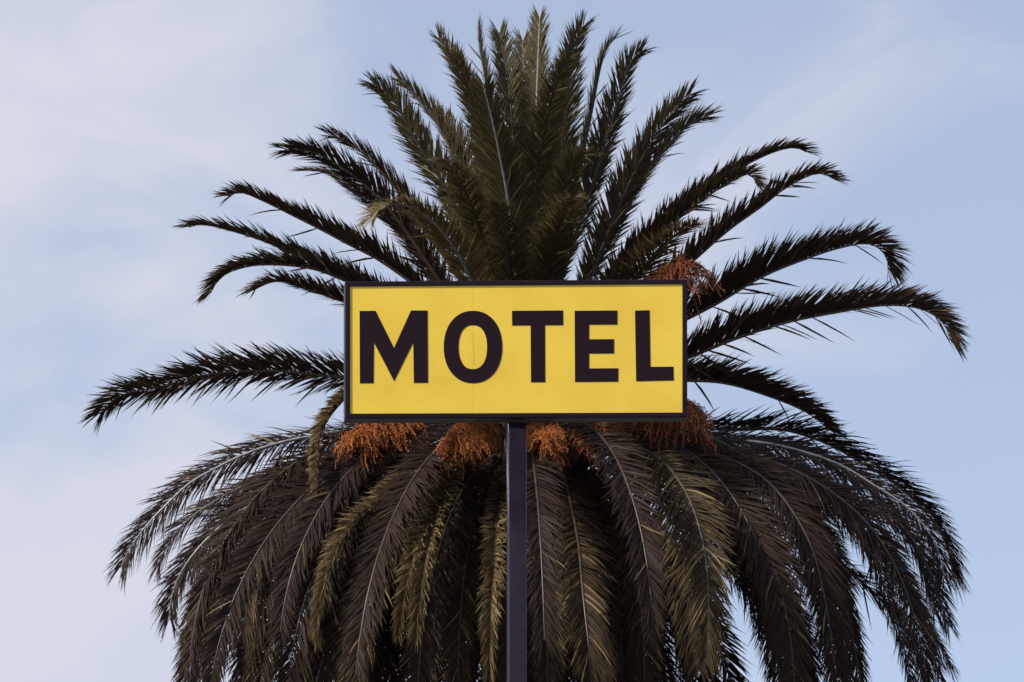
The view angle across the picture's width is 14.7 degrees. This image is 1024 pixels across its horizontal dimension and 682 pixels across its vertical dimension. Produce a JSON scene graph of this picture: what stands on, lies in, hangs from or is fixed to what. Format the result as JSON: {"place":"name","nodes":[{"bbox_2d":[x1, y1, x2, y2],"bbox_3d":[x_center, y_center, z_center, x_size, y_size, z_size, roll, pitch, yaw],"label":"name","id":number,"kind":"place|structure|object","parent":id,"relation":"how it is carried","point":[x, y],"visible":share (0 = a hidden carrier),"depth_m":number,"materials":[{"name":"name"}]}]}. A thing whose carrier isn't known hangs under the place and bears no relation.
{"place":"outdoors","nodes":[
{"label":"outdoors","id":0,"kind":"place"},
{"bbox_2d":[0,0,1023,681],"label":"sky","id":1,"kind":"structure","parent":0,"point":[122,121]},
{"label":"ground","id":2,"kind":"structure","parent":0,"visible":0},
{"bbox_2d":[344,279,686,681],"bbox_3d":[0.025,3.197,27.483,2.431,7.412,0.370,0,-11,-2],"label":"motel sign","id":3,"kind":"object","parent":2,"relation":"on","point":[516,355],"visible":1,"depth_m":27.99,"materials":[{"name":"metal"}]},
{"bbox_2d":[77,3,972,681],"bbox_3d":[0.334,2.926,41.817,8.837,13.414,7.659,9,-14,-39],"label":"palm tree","id":4,"kind":"object","parent":2,"relation":"on","point":[373,551],"visible":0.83,"depth_m":40.25,"materials":[{"name":"green plant"}]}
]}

